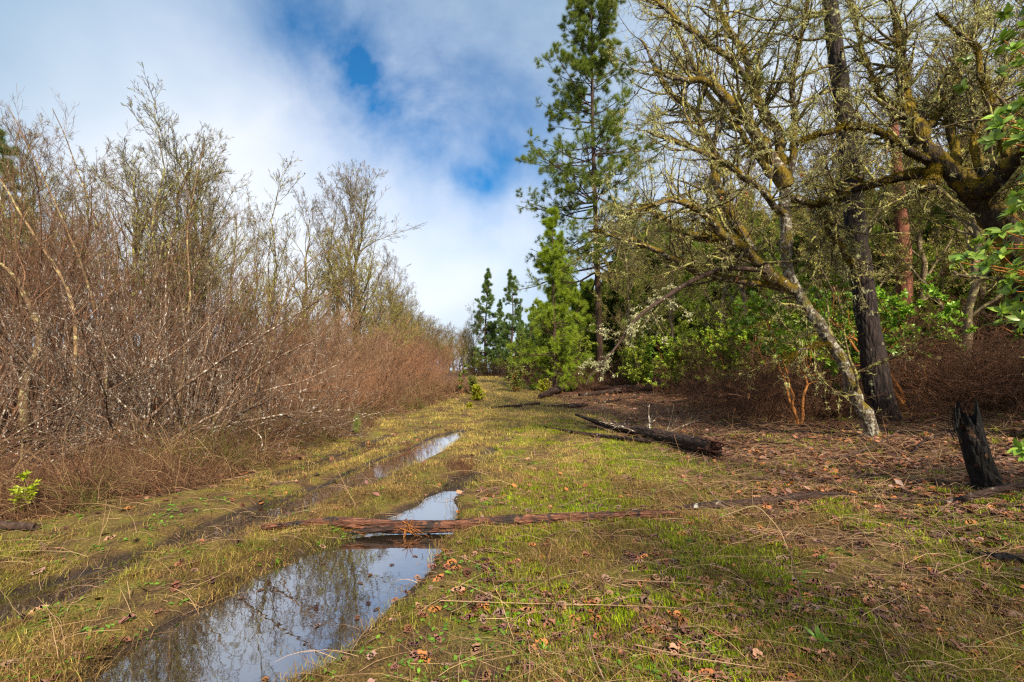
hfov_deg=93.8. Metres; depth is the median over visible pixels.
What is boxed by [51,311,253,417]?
bare shrub
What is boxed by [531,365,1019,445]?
brush litter
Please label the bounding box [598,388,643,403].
fallen branch
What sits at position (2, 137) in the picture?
distant conifer
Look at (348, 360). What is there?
bare shrub
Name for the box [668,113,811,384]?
bare tree
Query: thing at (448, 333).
bare tree
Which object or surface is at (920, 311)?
woodland tree
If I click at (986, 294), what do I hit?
woodland tree
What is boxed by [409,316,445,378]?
bare shrub
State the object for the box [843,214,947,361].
woodland conifer
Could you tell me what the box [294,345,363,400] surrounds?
bare shrub
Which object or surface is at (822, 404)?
dead bush
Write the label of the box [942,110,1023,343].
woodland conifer
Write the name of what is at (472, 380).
green sapling
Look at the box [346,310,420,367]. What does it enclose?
bare shrub
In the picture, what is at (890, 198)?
woodland conifer
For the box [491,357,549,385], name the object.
dead bush
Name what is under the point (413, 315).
bare tree
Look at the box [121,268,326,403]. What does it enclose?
bare shrub
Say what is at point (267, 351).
leaning bare tree
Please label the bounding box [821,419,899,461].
fallen branch
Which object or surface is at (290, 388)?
bare shrub
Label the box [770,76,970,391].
bare tree
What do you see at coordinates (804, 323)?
woodland tree
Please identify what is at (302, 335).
bare shrub
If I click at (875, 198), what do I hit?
woodland conifer
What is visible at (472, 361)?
woodland tree
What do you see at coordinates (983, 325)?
dead bush
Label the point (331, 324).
bare shrub
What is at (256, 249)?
bare tree
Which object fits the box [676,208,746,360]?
woodland conifer
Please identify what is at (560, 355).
woodland tree
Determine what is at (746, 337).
woodland tree
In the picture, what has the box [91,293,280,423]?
bare shrub
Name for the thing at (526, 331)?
distant conifer
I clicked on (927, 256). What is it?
woodland tree
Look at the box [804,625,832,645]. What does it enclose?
leafy weed
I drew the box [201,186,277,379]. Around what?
bare tree
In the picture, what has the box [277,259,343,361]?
bare tree
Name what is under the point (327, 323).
bare shrub
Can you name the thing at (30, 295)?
bare shrub
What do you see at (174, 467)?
dry grass
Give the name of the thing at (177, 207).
bare tree
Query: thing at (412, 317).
bare tree
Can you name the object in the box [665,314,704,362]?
woodland tree
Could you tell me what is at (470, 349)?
bare tree
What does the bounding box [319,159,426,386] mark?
bare tree
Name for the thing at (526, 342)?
woodland tree
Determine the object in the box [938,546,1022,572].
dry stalk
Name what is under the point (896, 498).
fallen branch
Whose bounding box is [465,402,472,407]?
yellow bush
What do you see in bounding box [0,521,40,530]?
fallen log
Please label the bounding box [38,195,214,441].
bare shrub
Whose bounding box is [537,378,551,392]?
yellow bush
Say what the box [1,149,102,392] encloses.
bare tree
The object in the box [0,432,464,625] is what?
water
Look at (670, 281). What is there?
bare tree
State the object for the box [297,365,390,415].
bare shrub
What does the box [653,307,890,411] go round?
dead bush
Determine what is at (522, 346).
woodland tree
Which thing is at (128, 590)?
dry stalk
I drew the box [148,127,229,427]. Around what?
leaning bare tree
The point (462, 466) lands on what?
dead tuft
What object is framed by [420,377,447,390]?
bare shrub
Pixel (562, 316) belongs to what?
woodland conifer
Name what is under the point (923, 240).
bare tree
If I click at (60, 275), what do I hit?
leaning bare tree
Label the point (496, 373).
dead bush
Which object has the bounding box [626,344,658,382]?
bright shrub
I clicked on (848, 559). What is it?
dead grass stalks
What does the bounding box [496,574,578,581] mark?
dry stalk
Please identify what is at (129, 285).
bare shrub
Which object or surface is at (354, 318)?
bare tree
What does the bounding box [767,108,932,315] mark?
bare tree
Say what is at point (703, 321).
woodland tree
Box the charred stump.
[946,396,1003,489]
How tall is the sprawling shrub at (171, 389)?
4.773 m
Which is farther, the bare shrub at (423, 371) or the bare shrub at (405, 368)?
the bare shrub at (423, 371)
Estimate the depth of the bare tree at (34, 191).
14.19 m
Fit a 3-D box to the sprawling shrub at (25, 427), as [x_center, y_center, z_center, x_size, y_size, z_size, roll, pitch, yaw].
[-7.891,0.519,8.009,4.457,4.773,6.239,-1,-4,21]
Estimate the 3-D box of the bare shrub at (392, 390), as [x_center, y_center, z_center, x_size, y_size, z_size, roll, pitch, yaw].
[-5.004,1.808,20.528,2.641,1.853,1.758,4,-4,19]
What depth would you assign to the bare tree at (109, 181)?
15.81 m
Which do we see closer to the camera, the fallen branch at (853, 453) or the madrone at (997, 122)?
the madrone at (997, 122)
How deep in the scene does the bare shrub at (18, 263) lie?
11.15 m
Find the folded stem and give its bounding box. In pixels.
[696,506,792,559]
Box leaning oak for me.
[560,0,953,437]
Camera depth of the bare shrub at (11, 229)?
13.42 m
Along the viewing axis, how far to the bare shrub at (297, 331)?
16.18 m
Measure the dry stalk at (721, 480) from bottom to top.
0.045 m
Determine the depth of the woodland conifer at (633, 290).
32.64 m
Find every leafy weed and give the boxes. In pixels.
[536,639,548,653]
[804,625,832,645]
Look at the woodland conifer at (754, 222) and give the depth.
30.77 m
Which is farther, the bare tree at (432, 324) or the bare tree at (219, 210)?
the bare tree at (432, 324)
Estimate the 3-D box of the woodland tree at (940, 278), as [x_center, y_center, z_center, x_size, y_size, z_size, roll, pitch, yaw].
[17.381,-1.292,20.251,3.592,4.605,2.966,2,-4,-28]
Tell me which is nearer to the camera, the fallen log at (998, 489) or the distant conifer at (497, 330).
the fallen log at (998, 489)
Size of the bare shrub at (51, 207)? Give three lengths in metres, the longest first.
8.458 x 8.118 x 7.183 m
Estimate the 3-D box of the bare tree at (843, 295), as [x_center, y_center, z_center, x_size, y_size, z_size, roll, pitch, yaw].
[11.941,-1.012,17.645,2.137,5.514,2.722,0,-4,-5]
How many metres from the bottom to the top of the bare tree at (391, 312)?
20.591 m
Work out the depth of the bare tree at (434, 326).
98.59 m
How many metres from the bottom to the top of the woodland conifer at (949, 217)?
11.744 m
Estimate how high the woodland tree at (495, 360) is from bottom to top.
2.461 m
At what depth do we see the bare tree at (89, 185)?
24.39 m
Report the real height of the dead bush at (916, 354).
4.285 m
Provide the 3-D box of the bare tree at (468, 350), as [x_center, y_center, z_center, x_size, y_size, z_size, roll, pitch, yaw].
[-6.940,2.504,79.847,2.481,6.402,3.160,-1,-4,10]
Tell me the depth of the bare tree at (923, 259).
17.69 m
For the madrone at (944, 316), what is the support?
on the ground at (122, 550)
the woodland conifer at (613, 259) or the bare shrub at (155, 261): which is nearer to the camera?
the bare shrub at (155, 261)
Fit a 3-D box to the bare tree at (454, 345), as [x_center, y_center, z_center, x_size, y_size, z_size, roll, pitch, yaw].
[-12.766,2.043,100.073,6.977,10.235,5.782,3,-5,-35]
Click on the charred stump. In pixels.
(980, 464)
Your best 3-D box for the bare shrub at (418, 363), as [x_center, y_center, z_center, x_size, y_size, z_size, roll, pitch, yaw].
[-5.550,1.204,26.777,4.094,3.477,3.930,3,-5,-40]
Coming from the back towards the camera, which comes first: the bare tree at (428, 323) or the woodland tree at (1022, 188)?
the bare tree at (428, 323)
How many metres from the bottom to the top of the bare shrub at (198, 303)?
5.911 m
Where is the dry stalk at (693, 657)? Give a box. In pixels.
[635,644,765,668]
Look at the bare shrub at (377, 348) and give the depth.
21.59 m
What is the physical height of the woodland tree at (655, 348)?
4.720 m
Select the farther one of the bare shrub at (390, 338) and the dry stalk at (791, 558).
the bare shrub at (390, 338)
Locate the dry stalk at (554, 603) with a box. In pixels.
[440,600,720,615]
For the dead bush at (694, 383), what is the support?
on the ground at (122, 550)
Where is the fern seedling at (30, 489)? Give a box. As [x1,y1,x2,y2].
[7,469,40,512]
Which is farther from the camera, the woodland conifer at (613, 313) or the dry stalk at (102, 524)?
the woodland conifer at (613, 313)
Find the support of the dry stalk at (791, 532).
on the ground at (122, 550)
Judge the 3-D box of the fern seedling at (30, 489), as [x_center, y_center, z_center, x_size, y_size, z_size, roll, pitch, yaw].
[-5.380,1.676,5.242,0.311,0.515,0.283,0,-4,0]
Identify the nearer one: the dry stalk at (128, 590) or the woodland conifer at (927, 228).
the dry stalk at (128, 590)
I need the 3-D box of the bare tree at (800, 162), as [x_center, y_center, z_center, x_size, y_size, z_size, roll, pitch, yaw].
[11.547,-4.278,17.465,6.303,12.770,4.949,2,-4,-24]
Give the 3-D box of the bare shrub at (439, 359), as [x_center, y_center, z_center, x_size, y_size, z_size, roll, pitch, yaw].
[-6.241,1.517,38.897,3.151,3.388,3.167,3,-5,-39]
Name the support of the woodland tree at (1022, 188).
on the ground at (122, 550)
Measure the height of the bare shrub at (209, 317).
6.328 m
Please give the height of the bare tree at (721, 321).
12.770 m
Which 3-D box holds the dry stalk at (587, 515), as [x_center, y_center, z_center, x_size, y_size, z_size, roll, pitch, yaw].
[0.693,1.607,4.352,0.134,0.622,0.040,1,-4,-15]
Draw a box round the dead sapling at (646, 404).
[635,386,658,418]
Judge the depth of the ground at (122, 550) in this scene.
4.71 m
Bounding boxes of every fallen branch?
[240,429,313,467]
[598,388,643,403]
[749,427,810,448]
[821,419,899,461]
[847,475,916,506]
[910,418,989,454]
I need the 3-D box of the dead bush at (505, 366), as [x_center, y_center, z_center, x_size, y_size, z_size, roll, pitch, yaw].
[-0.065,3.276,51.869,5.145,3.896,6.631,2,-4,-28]
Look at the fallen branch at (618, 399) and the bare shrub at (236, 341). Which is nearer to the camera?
the bare shrub at (236, 341)
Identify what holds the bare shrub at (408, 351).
on the ground at (122, 550)
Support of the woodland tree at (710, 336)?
on the ground at (122, 550)
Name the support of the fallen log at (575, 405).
on the ground at (122, 550)
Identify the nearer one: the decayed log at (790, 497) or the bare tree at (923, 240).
the decayed log at (790, 497)
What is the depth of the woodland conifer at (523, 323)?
89.97 m
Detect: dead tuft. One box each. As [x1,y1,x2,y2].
[394,436,419,451]
[436,450,483,475]
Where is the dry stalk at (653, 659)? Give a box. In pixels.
[639,636,666,680]
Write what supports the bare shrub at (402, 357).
on the ground at (122, 550)
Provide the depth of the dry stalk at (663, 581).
3.62 m
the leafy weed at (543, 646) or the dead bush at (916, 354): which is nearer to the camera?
the leafy weed at (543, 646)
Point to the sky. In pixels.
(439, 96)
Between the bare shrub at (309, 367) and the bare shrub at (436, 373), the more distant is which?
the bare shrub at (436, 373)
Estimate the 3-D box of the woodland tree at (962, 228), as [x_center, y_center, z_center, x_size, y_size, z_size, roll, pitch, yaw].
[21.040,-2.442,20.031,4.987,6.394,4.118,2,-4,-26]
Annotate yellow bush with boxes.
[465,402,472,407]
[471,384,485,399]
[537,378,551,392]
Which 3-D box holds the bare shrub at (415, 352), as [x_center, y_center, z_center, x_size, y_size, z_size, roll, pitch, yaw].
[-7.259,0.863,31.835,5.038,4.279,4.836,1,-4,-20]
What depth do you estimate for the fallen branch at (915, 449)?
8.23 m
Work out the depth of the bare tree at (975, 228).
13.57 m
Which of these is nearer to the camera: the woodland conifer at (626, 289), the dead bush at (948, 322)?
the dead bush at (948, 322)
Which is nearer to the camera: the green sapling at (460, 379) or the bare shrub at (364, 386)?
the bare shrub at (364, 386)
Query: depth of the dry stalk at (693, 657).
2.63 m
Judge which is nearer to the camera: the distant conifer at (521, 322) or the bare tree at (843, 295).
the bare tree at (843, 295)
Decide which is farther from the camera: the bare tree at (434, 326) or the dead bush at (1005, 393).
the bare tree at (434, 326)
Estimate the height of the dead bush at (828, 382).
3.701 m
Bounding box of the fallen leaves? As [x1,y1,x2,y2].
[0,371,1023,681]
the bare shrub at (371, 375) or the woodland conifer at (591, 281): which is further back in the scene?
the woodland conifer at (591, 281)
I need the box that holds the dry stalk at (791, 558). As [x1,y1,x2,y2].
[775,509,801,602]
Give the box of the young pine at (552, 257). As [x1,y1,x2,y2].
[505,206,595,390]
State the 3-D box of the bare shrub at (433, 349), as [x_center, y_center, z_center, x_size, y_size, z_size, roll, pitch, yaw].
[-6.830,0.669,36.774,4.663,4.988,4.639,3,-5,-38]
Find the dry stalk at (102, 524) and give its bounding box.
[95,500,106,544]
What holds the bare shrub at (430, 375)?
on the ground at (122, 550)
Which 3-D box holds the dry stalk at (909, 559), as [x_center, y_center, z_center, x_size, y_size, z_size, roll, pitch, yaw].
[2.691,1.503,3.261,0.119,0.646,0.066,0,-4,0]
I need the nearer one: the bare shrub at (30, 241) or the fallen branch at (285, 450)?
the fallen branch at (285, 450)
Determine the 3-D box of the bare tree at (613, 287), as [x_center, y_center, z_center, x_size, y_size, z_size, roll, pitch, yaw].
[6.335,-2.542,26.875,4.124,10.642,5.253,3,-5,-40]
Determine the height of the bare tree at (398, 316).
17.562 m
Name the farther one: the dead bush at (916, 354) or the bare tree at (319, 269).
the bare tree at (319, 269)
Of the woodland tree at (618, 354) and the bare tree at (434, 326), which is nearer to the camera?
the woodland tree at (618, 354)
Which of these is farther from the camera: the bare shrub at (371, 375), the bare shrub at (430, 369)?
the bare shrub at (430, 369)
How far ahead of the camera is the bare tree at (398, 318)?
114.44 m
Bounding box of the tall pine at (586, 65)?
[512,0,662,378]
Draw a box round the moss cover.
[440,398,1023,681]
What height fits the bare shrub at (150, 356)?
3.732 m
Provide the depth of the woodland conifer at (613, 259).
46.13 m
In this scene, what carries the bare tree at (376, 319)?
on the ground at (122, 550)
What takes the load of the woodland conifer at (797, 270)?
on the ground at (122, 550)
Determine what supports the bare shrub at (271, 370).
on the ground at (122, 550)
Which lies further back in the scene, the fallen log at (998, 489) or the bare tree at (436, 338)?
the bare tree at (436, 338)
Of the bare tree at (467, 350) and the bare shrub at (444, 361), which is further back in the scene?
the bare tree at (467, 350)
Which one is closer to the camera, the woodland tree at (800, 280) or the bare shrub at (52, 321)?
the bare shrub at (52, 321)
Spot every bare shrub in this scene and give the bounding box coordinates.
[0,108,142,411]
[0,118,60,417]
[0,121,257,435]
[0,135,147,404]
[0,165,177,438]
[0,165,191,438]
[0,169,129,372]
[0,173,301,428]
[0,176,237,411]
[0,201,180,426]
[1,192,137,400]
[23,183,260,384]
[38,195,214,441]
[42,295,239,425]
[47,175,251,433]
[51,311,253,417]
[59,234,349,422]
[84,301,299,415]
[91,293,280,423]
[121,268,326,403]
[127,343,219,423]
[128,364,199,424]
[143,229,240,405]
[162,257,268,416]
[179,254,333,416]
[186,323,334,409]
[191,271,348,408]
[213,341,312,417]
[215,324,328,412]
[234,286,379,390]
[236,327,325,414]
[237,367,363,417]
[260,285,367,381]
[262,315,365,397]
[267,303,384,409]
[267,331,383,413]
[278,300,370,372]
[282,359,379,408]
[288,339,392,415]
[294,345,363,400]
[296,307,413,397]
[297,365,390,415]
[317,355,404,401]
[318,364,387,401]
[325,309,405,390]
[327,319,404,402]
[336,316,444,393]
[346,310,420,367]
[346,331,427,395]
[353,342,427,390]
[363,325,433,376]
[374,368,421,396]
[379,326,436,381]
[381,321,433,380]
[388,366,419,396]
[390,337,452,386]
[408,343,436,384]
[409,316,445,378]
[411,362,440,382]
[415,327,457,379]
[419,369,441,385]
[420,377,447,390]
[422,338,465,375]
[424,347,455,378]
[424,362,451,384]
[431,346,456,375]
[435,347,456,372]
[454,360,467,374]
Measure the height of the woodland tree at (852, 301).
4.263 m
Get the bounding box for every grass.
[0,369,469,532]
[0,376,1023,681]
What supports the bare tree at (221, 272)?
on the ground at (122, 550)
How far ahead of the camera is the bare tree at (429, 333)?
89.21 m
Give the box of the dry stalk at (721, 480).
[632,459,823,509]
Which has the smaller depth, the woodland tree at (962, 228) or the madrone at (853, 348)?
the madrone at (853, 348)
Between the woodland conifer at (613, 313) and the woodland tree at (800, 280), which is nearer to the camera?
the woodland tree at (800, 280)
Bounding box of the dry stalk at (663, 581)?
[627,580,713,585]
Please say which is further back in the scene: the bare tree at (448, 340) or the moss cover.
the bare tree at (448, 340)
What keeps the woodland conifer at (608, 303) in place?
on the ground at (122, 550)
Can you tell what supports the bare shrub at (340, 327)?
on the ground at (122, 550)
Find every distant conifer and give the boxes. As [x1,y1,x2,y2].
[0,127,39,323]
[470,268,499,373]
[491,299,510,371]
[496,268,525,369]
[513,318,526,362]
[524,304,535,371]
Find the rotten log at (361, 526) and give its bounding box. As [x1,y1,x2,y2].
[260,509,678,537]
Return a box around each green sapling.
[458,361,469,394]
[467,374,477,392]
[502,362,532,391]
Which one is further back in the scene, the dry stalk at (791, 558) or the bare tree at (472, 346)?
the bare tree at (472, 346)
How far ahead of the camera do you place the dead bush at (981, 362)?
10.79 m
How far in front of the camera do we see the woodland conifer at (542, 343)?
41.77 m
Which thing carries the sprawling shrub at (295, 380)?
on the ground at (122, 550)
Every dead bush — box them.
[458,354,500,375]
[476,353,512,375]
[488,353,518,375]
[489,353,540,377]
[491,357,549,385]
[545,351,633,392]
[581,349,659,385]
[630,340,813,410]
[638,330,862,427]
[650,344,754,398]
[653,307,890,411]
[694,333,931,429]
[750,328,951,422]
[810,305,1008,406]
[818,280,1023,427]
[823,261,1023,385]
[825,298,1023,427]
[836,259,1022,407]
[856,303,1023,427]
[857,304,1023,412]
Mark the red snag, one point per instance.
(899, 226)
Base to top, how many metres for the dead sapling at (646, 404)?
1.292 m
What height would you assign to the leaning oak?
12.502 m
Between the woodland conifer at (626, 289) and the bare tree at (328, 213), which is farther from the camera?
the woodland conifer at (626, 289)
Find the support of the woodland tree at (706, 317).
on the ground at (122, 550)
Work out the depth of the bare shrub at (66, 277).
16.94 m
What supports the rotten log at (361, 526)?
on the ground at (122, 550)
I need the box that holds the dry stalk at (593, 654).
[587,626,604,680]
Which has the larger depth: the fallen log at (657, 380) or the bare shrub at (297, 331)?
the fallen log at (657, 380)
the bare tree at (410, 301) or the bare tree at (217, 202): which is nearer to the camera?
the bare tree at (217, 202)
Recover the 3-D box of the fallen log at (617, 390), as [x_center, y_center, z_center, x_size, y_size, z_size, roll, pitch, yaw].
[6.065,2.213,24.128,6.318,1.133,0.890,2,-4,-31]
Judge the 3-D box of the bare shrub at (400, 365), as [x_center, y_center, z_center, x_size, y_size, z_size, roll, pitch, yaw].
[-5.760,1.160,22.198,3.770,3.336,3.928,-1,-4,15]
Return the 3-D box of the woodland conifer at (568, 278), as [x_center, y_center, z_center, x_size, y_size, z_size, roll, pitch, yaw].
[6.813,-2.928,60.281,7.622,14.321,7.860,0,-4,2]
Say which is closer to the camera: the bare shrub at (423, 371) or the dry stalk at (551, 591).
the dry stalk at (551, 591)
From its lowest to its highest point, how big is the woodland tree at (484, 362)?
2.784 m
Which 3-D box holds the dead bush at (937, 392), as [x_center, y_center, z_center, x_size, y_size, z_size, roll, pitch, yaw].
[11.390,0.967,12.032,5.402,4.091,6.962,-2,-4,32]
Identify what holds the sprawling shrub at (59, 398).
on the ground at (122, 550)
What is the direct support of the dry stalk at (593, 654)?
on the ground at (122, 550)
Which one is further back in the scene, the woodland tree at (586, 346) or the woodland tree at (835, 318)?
the woodland tree at (586, 346)
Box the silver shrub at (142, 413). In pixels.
[0,219,395,468]
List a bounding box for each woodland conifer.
[514,321,528,370]
[521,299,544,372]
[532,320,559,377]
[533,290,568,362]
[556,272,579,370]
[559,281,611,376]
[583,278,608,372]
[589,272,623,373]
[601,247,634,361]
[602,262,630,369]
[614,213,686,374]
[616,221,674,355]
[643,226,725,363]
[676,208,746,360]
[708,194,781,315]
[720,225,788,325]
[771,203,815,276]
[777,231,848,299]
[793,177,842,282]
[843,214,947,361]
[844,216,882,271]
[864,188,880,226]
[867,158,959,244]
[910,133,1023,274]
[910,187,957,256]
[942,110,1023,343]
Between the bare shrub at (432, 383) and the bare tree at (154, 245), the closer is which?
the bare tree at (154, 245)
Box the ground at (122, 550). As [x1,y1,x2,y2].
[0,358,1023,681]
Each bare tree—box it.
[0,83,126,432]
[0,111,89,377]
[0,128,100,379]
[0,179,142,447]
[0,240,91,453]
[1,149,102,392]
[4,61,252,419]
[20,140,122,380]
[32,147,185,377]
[33,89,136,431]
[43,136,203,371]
[92,128,253,413]
[106,100,259,416]
[122,142,232,359]
[140,167,250,360]
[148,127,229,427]
[176,223,261,393]
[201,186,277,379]
[209,151,347,396]
[220,206,288,358]
[230,244,319,365]
[242,187,350,344]
[247,225,377,414]
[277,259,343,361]
[304,161,409,384]
[310,174,390,341]
[317,262,387,371]
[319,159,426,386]
[350,260,398,371]
[366,284,417,349]
[370,285,429,339]
[377,242,431,382]
[378,294,419,351]
[389,279,426,358]
[400,302,427,346]
[411,313,424,342]
[413,315,451,371]
[415,312,444,345]
[416,312,438,370]
[420,318,444,353]
[421,324,445,356]
[424,326,444,357]
[434,324,462,368]
[437,321,461,372]
[437,329,461,372]
[440,325,455,370]
[445,333,470,370]
[449,302,486,372]
[454,323,471,368]
[454,326,469,367]
[456,330,489,365]
[458,334,480,371]
[463,338,474,360]
[586,197,668,383]
[609,302,642,363]
[623,203,713,372]
[649,292,686,370]
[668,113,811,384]
[673,131,790,357]
[707,299,738,361]
[732,56,907,380]
[754,257,801,344]
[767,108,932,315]
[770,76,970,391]
[805,237,877,317]
[834,71,1016,335]
[868,6,1023,385]
[870,0,1022,348]
[892,0,1023,260]
[911,195,961,266]
[950,210,1023,356]
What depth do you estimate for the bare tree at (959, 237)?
17.25 m
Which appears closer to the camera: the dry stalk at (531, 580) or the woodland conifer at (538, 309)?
the dry stalk at (531, 580)
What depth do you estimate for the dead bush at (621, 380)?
27.29 m
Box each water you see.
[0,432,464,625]
[82,491,463,681]
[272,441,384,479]
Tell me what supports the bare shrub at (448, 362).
on the ground at (122, 550)
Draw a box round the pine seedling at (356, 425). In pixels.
[352,415,361,431]
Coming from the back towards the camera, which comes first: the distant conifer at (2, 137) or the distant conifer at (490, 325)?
the distant conifer at (490, 325)
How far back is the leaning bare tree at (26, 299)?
9.06 m
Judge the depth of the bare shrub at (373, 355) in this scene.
18.80 m
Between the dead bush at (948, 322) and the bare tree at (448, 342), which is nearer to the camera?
the dead bush at (948, 322)
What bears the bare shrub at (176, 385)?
on the ground at (122, 550)
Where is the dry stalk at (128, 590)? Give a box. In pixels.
[124,578,132,598]
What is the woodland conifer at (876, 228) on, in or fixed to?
on the ground at (122, 550)
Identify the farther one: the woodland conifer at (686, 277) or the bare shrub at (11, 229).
the woodland conifer at (686, 277)
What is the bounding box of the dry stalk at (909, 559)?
[896,514,913,600]
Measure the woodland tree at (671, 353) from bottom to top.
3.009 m
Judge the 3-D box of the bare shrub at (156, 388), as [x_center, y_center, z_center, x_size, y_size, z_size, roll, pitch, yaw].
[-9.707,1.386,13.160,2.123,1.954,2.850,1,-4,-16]
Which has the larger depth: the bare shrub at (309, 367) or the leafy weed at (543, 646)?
the bare shrub at (309, 367)
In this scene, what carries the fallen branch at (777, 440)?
on the ground at (122, 550)
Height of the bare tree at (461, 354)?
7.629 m
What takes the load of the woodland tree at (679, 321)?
on the ground at (122, 550)
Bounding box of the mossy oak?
[749,0,1023,375]
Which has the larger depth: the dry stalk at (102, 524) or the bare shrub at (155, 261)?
the bare shrub at (155, 261)
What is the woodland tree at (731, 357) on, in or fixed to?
on the ground at (122, 550)
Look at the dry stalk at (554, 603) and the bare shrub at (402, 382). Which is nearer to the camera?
the dry stalk at (554, 603)
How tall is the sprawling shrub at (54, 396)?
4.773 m
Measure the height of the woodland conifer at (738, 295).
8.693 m
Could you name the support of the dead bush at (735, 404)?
on the ground at (122, 550)
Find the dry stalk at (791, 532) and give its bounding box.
[743,525,838,544]
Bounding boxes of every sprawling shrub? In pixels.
[0,211,372,474]
[0,233,272,477]
[0,256,184,471]
[2,256,380,457]
[152,285,413,446]
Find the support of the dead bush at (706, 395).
on the ground at (122, 550)
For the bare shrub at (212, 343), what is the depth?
13.00 m
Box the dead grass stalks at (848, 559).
[0,367,1023,681]
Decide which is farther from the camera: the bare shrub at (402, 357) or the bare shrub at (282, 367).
the bare shrub at (402, 357)
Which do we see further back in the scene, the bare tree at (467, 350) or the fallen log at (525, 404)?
the bare tree at (467, 350)
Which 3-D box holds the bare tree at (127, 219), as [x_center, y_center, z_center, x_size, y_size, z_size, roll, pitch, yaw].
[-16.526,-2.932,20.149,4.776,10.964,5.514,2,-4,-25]
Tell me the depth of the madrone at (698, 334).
23.16 m
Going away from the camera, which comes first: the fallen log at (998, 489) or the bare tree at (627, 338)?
the fallen log at (998, 489)
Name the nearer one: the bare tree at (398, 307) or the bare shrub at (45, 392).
the bare shrub at (45, 392)
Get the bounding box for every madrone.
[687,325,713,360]
[727,273,860,423]
[799,285,907,411]
[876,272,977,402]
[948,3,1023,461]
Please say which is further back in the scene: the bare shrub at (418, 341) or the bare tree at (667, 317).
the bare shrub at (418, 341)
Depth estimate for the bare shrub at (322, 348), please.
16.66 m
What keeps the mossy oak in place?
on the ground at (122, 550)
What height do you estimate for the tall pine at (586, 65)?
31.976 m
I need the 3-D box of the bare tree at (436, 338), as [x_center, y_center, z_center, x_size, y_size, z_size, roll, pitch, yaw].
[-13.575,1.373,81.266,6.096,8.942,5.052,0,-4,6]
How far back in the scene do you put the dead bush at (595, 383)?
25.61 m
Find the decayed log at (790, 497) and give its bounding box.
[672,491,853,509]
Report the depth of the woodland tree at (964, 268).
18.26 m
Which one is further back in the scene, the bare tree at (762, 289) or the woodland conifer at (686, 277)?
the woodland conifer at (686, 277)
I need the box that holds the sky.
[0,0,1023,370]
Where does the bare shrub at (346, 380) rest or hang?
on the ground at (122, 550)
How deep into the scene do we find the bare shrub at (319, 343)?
19.17 m
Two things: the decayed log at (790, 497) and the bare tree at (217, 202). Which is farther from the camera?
the bare tree at (217, 202)
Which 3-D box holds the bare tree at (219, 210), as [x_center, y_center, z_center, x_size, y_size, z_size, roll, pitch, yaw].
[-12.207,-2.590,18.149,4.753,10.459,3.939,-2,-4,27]
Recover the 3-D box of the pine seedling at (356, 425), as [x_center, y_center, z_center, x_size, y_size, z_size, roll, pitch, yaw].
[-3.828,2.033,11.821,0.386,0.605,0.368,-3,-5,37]
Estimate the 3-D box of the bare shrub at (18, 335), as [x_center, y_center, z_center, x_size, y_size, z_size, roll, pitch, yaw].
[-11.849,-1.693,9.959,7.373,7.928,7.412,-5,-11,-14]
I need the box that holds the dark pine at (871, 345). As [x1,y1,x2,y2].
[696,0,951,422]
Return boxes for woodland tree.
[466,356,480,374]
[476,355,491,372]
[489,356,500,372]
[506,350,523,369]
[516,329,547,375]
[518,343,536,371]
[546,327,572,375]
[562,331,598,373]
[605,338,631,373]
[615,334,657,383]
[617,349,649,383]
[624,312,662,363]
[642,334,691,392]
[659,305,706,352]
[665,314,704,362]
[672,324,720,390]
[680,300,735,363]
[691,326,753,388]
[693,303,759,363]
[713,307,782,390]
[730,313,807,387]
[761,272,845,364]
[781,290,853,365]
[801,304,859,384]
[838,274,886,329]
[879,296,940,362]
[886,253,962,311]
[908,284,997,362]
[912,244,995,334]
[928,255,1004,331]
[937,247,1017,339]
[955,265,1015,311]
[956,225,1002,296]
[1015,179,1023,227]
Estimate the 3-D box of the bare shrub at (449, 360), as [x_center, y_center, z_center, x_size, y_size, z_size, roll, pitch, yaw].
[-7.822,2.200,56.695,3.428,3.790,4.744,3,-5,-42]
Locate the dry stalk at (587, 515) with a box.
[582,483,593,546]
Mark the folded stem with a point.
(742, 509)
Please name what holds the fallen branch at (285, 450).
on the ground at (122, 550)
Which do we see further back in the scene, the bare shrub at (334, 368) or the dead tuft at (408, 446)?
the bare shrub at (334, 368)
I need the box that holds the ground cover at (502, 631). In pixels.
[0,397,1023,681]
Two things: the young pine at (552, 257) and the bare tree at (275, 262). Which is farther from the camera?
the young pine at (552, 257)
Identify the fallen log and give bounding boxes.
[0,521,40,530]
[491,400,539,408]
[538,382,586,397]
[544,401,587,407]
[544,426,654,443]
[572,398,730,458]
[578,387,621,396]
[583,381,686,393]
[639,372,700,383]
[924,481,1023,503]
[965,549,1023,564]
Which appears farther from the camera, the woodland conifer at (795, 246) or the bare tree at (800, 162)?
the woodland conifer at (795, 246)
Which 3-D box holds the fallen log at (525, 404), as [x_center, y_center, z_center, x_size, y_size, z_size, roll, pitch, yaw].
[0.020,2.590,19.348,2.319,0.533,0.782,3,-5,-36]
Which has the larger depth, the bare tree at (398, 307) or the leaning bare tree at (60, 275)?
the bare tree at (398, 307)
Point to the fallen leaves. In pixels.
(788, 597)
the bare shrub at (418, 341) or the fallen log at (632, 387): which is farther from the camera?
the bare shrub at (418, 341)
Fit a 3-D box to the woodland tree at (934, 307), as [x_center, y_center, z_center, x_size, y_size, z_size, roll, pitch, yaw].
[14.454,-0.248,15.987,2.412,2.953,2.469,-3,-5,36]
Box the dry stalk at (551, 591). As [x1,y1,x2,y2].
[546,558,563,620]
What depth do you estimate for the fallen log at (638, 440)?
10.99 m
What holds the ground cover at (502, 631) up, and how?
on the ground at (122, 550)
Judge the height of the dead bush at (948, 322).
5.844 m
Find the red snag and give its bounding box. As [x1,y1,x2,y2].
[890,97,913,323]
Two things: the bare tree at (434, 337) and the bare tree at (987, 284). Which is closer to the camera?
the bare tree at (987, 284)

